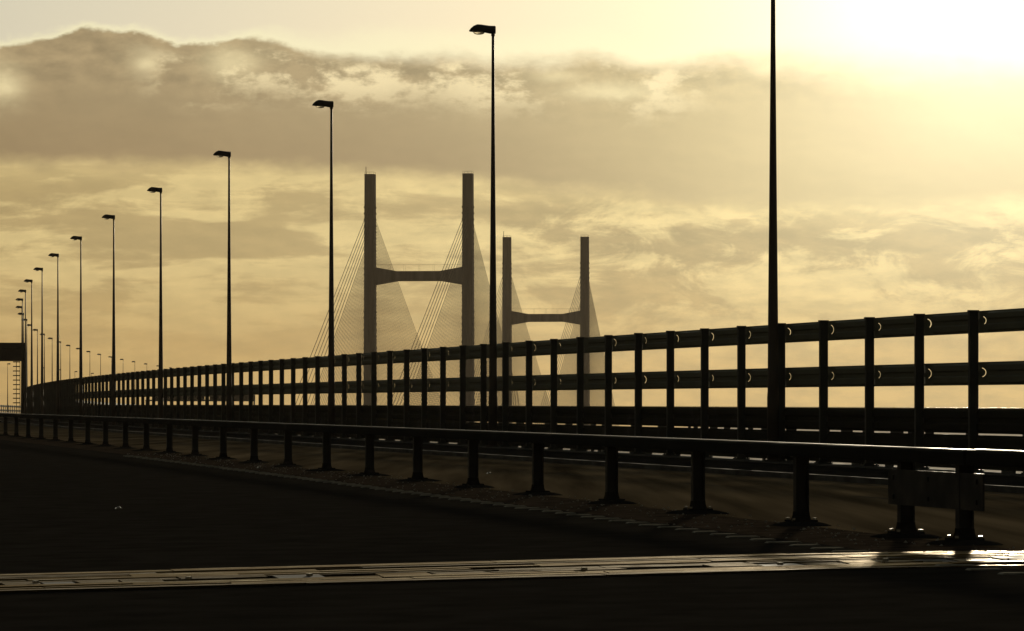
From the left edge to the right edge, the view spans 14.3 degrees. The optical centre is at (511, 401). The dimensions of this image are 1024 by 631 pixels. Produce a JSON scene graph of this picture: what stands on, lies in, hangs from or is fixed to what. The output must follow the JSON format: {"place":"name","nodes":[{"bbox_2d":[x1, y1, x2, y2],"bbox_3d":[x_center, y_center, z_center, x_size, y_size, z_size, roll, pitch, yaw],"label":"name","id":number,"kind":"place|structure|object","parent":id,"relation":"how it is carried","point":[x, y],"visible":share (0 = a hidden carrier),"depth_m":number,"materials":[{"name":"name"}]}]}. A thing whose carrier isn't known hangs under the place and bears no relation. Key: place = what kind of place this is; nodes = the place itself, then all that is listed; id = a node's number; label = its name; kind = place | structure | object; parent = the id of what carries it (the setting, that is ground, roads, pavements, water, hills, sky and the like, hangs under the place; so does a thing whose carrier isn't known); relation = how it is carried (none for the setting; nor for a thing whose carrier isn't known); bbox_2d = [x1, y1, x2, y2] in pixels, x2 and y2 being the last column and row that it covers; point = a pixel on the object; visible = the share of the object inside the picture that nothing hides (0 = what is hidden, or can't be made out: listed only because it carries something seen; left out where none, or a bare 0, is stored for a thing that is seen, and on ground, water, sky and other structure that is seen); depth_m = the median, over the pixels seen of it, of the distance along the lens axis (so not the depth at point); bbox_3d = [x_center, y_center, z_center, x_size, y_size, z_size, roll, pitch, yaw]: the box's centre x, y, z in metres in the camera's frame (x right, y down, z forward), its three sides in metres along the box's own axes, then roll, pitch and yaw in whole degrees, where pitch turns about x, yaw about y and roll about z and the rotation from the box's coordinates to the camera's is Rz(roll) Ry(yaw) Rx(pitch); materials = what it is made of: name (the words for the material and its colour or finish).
{"place":"outdoors","nodes":[
{"label":"outdoors","id":0,"kind":"place"},
{"bbox_2d":[0,440,1023,630],"bbox_3d":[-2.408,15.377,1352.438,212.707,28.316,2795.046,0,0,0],"label":"carriageway","id":1,"kind":"structure","parent":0,"point":[59,512],"depth_m":33.13,"materials":[{"name":"black asphalt"}]},
{"bbox_2d":[0,550,1023,593],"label":"expansion joint","id":2,"kind":"object","parent":1,"relation":"on","point":[321,575],"visible":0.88,"depth_m":30.69,"materials":[{"name":"metal"}]},
{"bbox_2d":[125,455,1023,574],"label":"ribbed edge line","id":3,"kind":"object","parent":1,"relation":"on","point":[413,492],"visible":0.98,"depth_m":43.85,"materials":[{"name":"paint"}]},
{"bbox_2d":[0,422,1023,549],"bbox_3d":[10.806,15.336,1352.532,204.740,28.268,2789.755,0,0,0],"label":"carriageway","id":4,"kind":"structure","parent":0,"point":[1000,519],"depth_m":61.76,"materials":[{"name":"black asphalt"}]},
{"bbox_2d":[0,417,1023,493],"bbox_3d":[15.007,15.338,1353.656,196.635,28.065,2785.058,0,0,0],"label":"kerb","id":5,"kind":"structure","parent":4,"relation":"on","point":[988,488],"depth_m":87.27,"materials":[{"name":"concrete"}]},
{"bbox_2d":[25,425,1015,498],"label":"lane markings","id":6,"kind":"object","parent":4,"relation":"on","point":[562,464],"visible":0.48,"depth_m":84.59,"materials":[{"name":"paint"}]},
{"bbox_2d":[0,436,1023,570],"bbox_3d":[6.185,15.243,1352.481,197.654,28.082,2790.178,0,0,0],"label":"central reserve","id":7,"kind":"structure","parent":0,"point":[757,528],"depth_m":44.95,"materials":[{"name":"black asphalt"}]},
{"bbox_2d":[0,412,1023,545],"bbox_3d":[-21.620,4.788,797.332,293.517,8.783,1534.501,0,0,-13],"label":"safety barrier","id":8,"kind":"object","parent":7,"relation":"on","point":[960,490],"visible":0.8,"depth_m":44.00,"materials":[{"name":"metal"}]},
{"bbox_2d":[127,453,1020,558],"bbox_3d":[-1.730,1.200,61.270,1.578,0.039,70.062,0,0,-11],"label":"grit","id":9,"kind":"object","parent":7,"relation":"on","point":[905,541],"visible":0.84,"depth_m":47.40,"materials":[{"name":"gravel"}]},
{"bbox_2d":[0,417,1023,486],"bbox_3d":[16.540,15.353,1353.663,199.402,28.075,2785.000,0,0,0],"label":"verge","id":10,"kind":"structure","parent":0,"point":[883,473],"depth_m":96.36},
{"bbox_2d":[0,0,1023,426],"label":"sky","id":11,"kind":"structure","parent":0,"point":[639,129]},
{"bbox_2d":[379,427,1022,472],"bbox_3d":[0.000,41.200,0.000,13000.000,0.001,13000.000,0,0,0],"label":"water","id":12,"kind":"structure","parent":0,"point":[837,431],"depth_m":4945.86,"materials":[{"name":"liquid"}]},
{"bbox_2d":[296,172,520,438],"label":"bridge tower","id":13,"kind":"structure","parent":12,"relation":"in","point":[463,275],"depth_m":1730.30,"materials":[{"name":"concrete"}]},
{"bbox_2d":[474,231,618,450],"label":"bridge tower","id":14,"kind":"structure","parent":12,"relation":"in","point":[510,317],"depth_m":2188.13,"materials":[{"name":"concrete"}]},
{"bbox_3d":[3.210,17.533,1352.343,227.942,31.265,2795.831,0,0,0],"label":"bridge deck","id":15,"kind":"structure","parent":0,"visible":0},
{"bbox_2d":[18,418,1023,476],"bbox_3d":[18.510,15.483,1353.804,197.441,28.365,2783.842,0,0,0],"label":"parapet plinth","id":16,"kind":"structure","parent":15,"relation":"on","point":[810,463],"depth_m":96.56,"materials":[{"name":"concrete"}]},
{"bbox_2d":[0,343,24,413],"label":"sign gantry","id":17,"kind":"object","parent":16,"relation":"on","point":[14,352],"visible":0.86,"depth_m":405.59,"materials":[{"name":"metal"}]},
{"bbox_2d":[15,306,21,342],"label":"street lamp","id":18,"kind":"object","parent":16,"relation":"on","point":[18,307],"visible":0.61,"depth_m":444.14,"materials":[{"name":"grey metal"}]},
{"bbox_2d":[16,298,22,342],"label":"street lamp","id":19,"kind":"object","parent":16,"relation":"on","point":[19,299],"visible":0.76,"depth_m":414.29,"materials":[{"name":"grey metal"}]},
{"bbox_2d":[18,313,23,342],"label":"street lamp","id":20,"kind":"object","parent":16,"relation":"on","point":[23,325],"visible":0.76,"depth_m":473.98,"materials":[{"name":"grey metal"}]},
{"bbox_2d":[18,289,26,418],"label":"street lamp","id":21,"kind":"object","parent":16,"relation":"on","point":[25,386],"visible":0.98,"depth_m":384.48,"materials":[{"name":"grey metal"}]},
{"bbox_2d":[24,319,27,386],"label":"street lamp","id":22,"kind":"object","parent":16,"relation":"on","point":[26,353],"visible":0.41,"depth_m":503.87,"materials":[{"name":"grey metal"}]},
{"bbox_2d":[24,279,32,419],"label":"street lamp","id":23,"kind":"object","parent":16,"relation":"on","point":[31,378],"visible":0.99,"depth_m":354.70,"materials":[{"name":"grey metal"}]},
{"bbox_2d":[33,329,37,383],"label":"street lamp","id":24,"kind":"object","parent":16,"relation":"on","point":[37,353],"visible":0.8,"depth_m":563.67,"materials":[{"name":"grey metal"}]},
{"bbox_2d":[33,267,43,419],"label":"street lamp","id":25,"kind":"object","parent":16,"relation":"on","point":[42,381],"visible":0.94,"depth_m":324.98,"materials":[{"name":"grey metal"}]},
{"bbox_2d":[40,334,44,382],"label":"street lamp","id":26,"kind":"object","parent":16,"relation":"on","point":[44,357],"visible":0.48,"depth_m":593.63,"materials":[{"name":"grey metal"}]},
{"bbox_2d":[48,337,52,380],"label":"street lamp","id":27,"kind":"object","parent":16,"relation":"on","point":[52,361],"visible":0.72,"depth_m":623.61,"materials":[{"name":"grey metal"}]},
{"bbox_2d":[48,253,59,421],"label":"street lamp","id":28,"kind":"object","parent":16,"relation":"on","point":[57,371],"visible":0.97,"depth_m":295.28,"materials":[{"name":"grey metal"}]},
{"bbox_2d":[59,341,60,379],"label":"street lamp","id":29,"kind":"object","parent":16,"relation":"on","point":[60,359],"visible":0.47,"depth_m":653.58,"materials":[{"name":"grey metal"}]},
{"bbox_2d":[70,236,82,422],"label":"street lamp","id":30,"kind":"object","parent":16,"relation":"on","point":[80,365],"visible":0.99,"depth_m":265.61,"materials":[{"name":"grey metal"}]},
{"bbox_2d":[102,214,115,424],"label":"street lamp","id":31,"kind":"object","parent":16,"relation":"on","point":[113,401],"visible":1,"depth_m":235.99,"materials":[{"name":"grey metal"}]},
{"bbox_2d":[147,187,162,427],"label":"street lamp","id":32,"kind":"object","parent":16,"relation":"on","point":[160,385],"visible":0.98,"depth_m":206.40,"materials":[{"name":"grey metal"}]},
{"bbox_2d":[145,395,254,404],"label":"sign gantry","id":33,"kind":"object","parent":16,"relation":"on","point":[245,397],"visible":0.42,"depth_m":1148.08,"materials":[{"name":"metal"}]},
{"bbox_2d":[213,151,233,431],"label":"street lamp","id":34,"kind":"object","parent":16,"relation":"on","point":[229,349],"visible":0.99,"depth_m":176.86,"materials":[{"name":"grey metal"}]},
{"bbox_2d":[312,100,336,437],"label":"street lamp","id":35,"kind":"object","parent":16,"relation":"on","point":[331,369],"visible":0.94,"depth_m":147.36,"materials":[{"name":"grey metal"}]},
{"bbox_2d":[469,24,499,446],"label":"street lamp","id":36,"kind":"object","parent":16,"relation":"on","point":[479,29],"visible":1,"depth_m":117.91,"materials":[{"name":"grey metal"}]},
{"bbox_2d":[27,308,1023,473],"bbox_3d":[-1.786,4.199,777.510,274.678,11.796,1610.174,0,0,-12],"label":"wind barrier","id":37,"kind":"object","parent":16,"relation":"on","point":[972,421],"visible":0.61,"depth_m":101.14,"materials":[{"name":"metal"}]},
{"bbox_2d":[763,0,782,461],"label":"street lamp","id":38,"kind":"object","parent":16,"relation":"on","point":[773,413],"visible":1,"depth_m":88.51,"materials":[{"name":"metal"}]},
{"bbox_3d":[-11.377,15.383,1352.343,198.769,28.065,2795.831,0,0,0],"label":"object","id":39,"kind":"structure","parent":0,"visible":0},
{"bbox_2d":[7,363,9,404],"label":"street lamp","id":40,"kind":"object","parent":39,"relation":"on","point":[7,382],"visible":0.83,"depth_m":893.76,"materials":[{"name":"grey metal"}]},
{"bbox_2d":[0,405,20,413],"bbox_3d":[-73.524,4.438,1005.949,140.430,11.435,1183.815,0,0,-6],"label":"wind barrier","id":41,"kind":"object","parent":39,"relation":"on","point":[10,410],"visible":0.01,"depth_m":898.54,"materials":[{"name":"metal"}]}
]}

